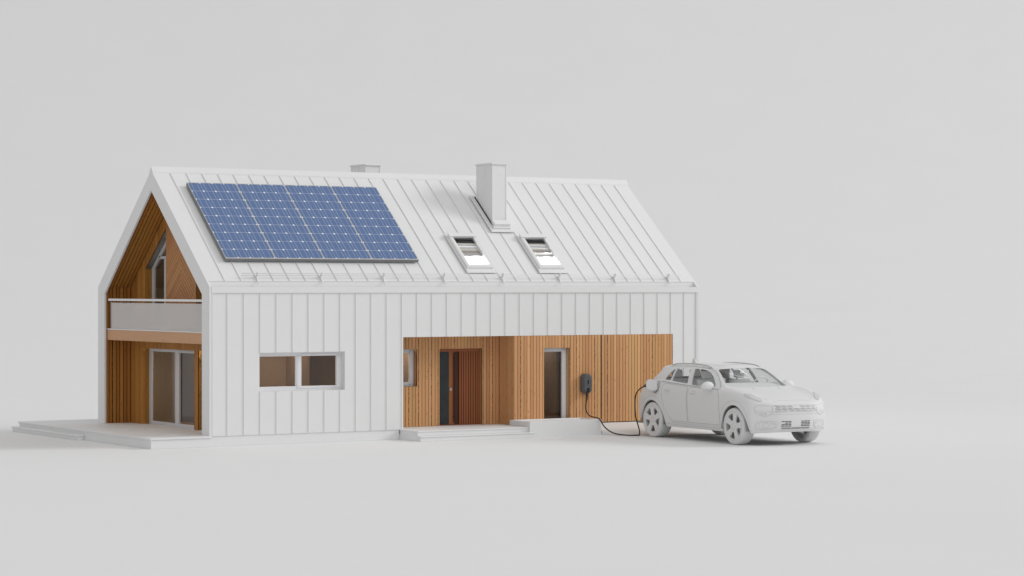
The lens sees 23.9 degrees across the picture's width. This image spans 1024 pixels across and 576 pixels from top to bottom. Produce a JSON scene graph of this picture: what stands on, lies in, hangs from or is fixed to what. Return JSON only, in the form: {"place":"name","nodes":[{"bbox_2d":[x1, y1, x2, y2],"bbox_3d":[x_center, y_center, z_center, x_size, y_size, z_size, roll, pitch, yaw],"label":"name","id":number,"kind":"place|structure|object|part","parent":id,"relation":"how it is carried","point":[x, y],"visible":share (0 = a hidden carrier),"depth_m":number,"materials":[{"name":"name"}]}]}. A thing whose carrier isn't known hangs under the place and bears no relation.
{"place":"outdoors","nodes":[
{"label":"outdoors","id":0,"kind":"place"},
{"bbox_2d":[98,163,698,446],"bbox_3d":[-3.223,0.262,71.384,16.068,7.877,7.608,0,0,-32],"label":"house","id":1,"kind":"structure","parent":0,"point":[504,300],"depth_m":69.10,"materials":[{"name":"white metal"}]},
{"bbox_2d":[152,241,165,302],"bbox_3d":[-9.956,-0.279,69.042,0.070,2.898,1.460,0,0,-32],"label":"window","id":2,"kind":"structure","parent":1,"relation":"in","point":[160,256],"depth_m":69.30,"materials":[{"name":"white plastic"}]},
{"bbox_2d":[149,348,193,428],"bbox_3d":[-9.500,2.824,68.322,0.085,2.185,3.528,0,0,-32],"label":"sliding door","id":3,"kind":"structure","parent":1,"relation":"in","point":[177,423],"depth_m":68.29,"materials":[{"name":"white plastic"}]},
{"bbox_2d":[186,182,275,260],"bbox_3d":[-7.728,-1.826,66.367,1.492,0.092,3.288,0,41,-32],"label":"solar panel","id":4,"kind":"object","parent":1,"relation":"attached to","point":[231,223],"visible":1,"depth_m":66.27,"materials":[{"name":"glass"},{"name":"silicon solar cells"},{"name":"aluminium"}]},
{"bbox_2d":[236,184,324,261],"bbox_3d":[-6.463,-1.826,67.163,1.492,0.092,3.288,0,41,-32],"label":"solar panel","id":5,"kind":"object","parent":1,"relation":"attached to","point":[287,235],"visible":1,"depth_m":67.08,"materials":[{"name":"glass"},{"name":"silicon solar cells"},{"name":"aluminium"}]},
{"bbox_2d":[259,352,341,390],"bbox_3d":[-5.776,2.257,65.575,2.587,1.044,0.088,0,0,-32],"label":"window","id":6,"kind":"structure","parent":1,"relation":"in","point":[297,386],"depth_m":65.57,"materials":[{"name":"white plastic"}]},
{"bbox_2d":[284,185,371,261],"bbox_3d":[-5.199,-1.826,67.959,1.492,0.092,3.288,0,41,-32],"label":"solar panel","id":7,"kind":"object","parent":1,"relation":"attached to","point":[329,225],"visible":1,"depth_m":67.87,"materials":[{"name":"glass"},{"name":"silicon solar cells"},{"name":"aluminium"}]},
{"bbox_2d":[331,186,418,261],"bbox_3d":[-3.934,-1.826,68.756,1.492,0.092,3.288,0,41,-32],"label":"solar panel","id":8,"kind":"object","parent":1,"relation":"attached to","point":[375,225],"visible":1,"depth_m":68.67,"materials":[{"name":"glass"},{"name":"silicon solar cells"},{"name":"aluminium"}]},
{"bbox_2d":[403,349,413,385],"bbox_3d":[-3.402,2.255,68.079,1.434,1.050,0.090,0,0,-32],"label":"window","id":9,"kind":"structure","parent":1,"relation":"in","point":[410,352],"depth_m":68.38,"materials":[{"name":"white plastic"}]},
{"bbox_2d":[439,348,479,425],"bbox_3d":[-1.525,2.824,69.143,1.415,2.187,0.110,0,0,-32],"label":"front door","id":10,"kind":"structure","parent":1,"relation":"in","point":[459,369],"depth_m":69.17,"materials":[{"name":"brown wood"}]},
{"bbox_2d":[544,348,565,417],"bbox_3d":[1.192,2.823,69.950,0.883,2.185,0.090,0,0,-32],"label":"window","id":11,"kind":"structure","parent":1,"relation":"in","point":[563,350],"depth_m":70.09,"materials":[{"name":"white plastic"}]},
{"bbox_2d":[580,374,591,392],"bbox_3d":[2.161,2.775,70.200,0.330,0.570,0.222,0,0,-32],"label":"wall charger","id":12,"kind":"object","parent":1,"relation":"attached to","point":[585,383],"depth_m":70.11,"materials":[{"name":"black plastic"}]},
{"bbox_2d":[602,334,672,422],"bbox_3d":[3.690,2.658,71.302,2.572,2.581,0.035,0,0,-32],"label":"wall","id":13,"kind":"structure","parent":1,"relation":"in","point":[649,354],"depth_m":71.19,"materials":[{"name":"brown wood"}]},
{"bbox_2d":[0,0,1023,575],"bbox_3d":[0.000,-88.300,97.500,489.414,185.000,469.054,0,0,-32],"label":"floor","id":14,"kind":"structure","parent":0,"point":[828,194],"depth_m":171.93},
{"bbox_2d":[11,426,84,439],"bbox_3d":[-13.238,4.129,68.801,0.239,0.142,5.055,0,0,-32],"label":"terrace step","id":15,"kind":"object","parent":14,"relation":"on","point":[64,435],"visible":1,"depth_m":68.46,"materials":[{"name":"white concrete"}]},
{"bbox_2d":[18,419,211,448],"bbox_3d":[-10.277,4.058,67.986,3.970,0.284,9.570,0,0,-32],"label":"terrace","id":16,"kind":"structure","parent":14,"relation":"on","point":[148,436],"depth_m":65.97,"materials":[{"name":"white concrete"}]},
{"bbox_2d":[399,425,534,441],"bbox_3d":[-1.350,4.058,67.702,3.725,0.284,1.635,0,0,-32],"label":"porch steps","id":17,"kind":"structure","parent":14,"relation":"on","point":[461,433],"depth_m":66.98,"materials":[{"name":"white concrete"}]},
{"bbox_2d":[510,417,600,436],"bbox_3d":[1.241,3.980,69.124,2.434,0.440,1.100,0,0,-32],"label":"low porch step","id":18,"kind":"object","parent":14,"relation":"on","point":[562,427],"visible":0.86,"depth_m":68.70,"materials":[{"name":"white concrete"}]},
{"bbox_2d":[585,384,645,435],"bbox_3d":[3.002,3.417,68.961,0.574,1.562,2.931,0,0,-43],"label":"charging cable","id":19,"kind":"object","parent":14,"relation":"on","point":[634,410],"visible":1,"depth_m":68.67,"materials":[{"name":"black rubber"}]},
{"bbox_2d":[601,422,712,435],"bbox_3d":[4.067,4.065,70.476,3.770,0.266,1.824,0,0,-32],"label":"ramp","id":20,"kind":"structure","parent":14,"relation":"on","point":[628,428],"depth_m":70.12,"materials":[{"name":"white concrete"}]},
{"bbox_2d":[638,358,824,444],"bbox_3d":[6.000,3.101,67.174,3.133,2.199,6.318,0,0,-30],"label":"car","id":21,"kind":"object","parent":14,"relation":"on","point":[715,398],"visible":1,"depth_m":65.79,"materials":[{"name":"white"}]},
{"bbox_3d":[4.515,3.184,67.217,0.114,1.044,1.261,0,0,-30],"label":"door","id":22,"kind":"part","parent":21,"relation":"part of","materials":[{"name":"white metal"}]},
{"bbox_3d":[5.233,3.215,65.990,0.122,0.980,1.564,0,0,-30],"label":"door","id":23,"kind":"part","parent":21,"relation":"part of","materials":[{"name":"white metal"}]}
]}

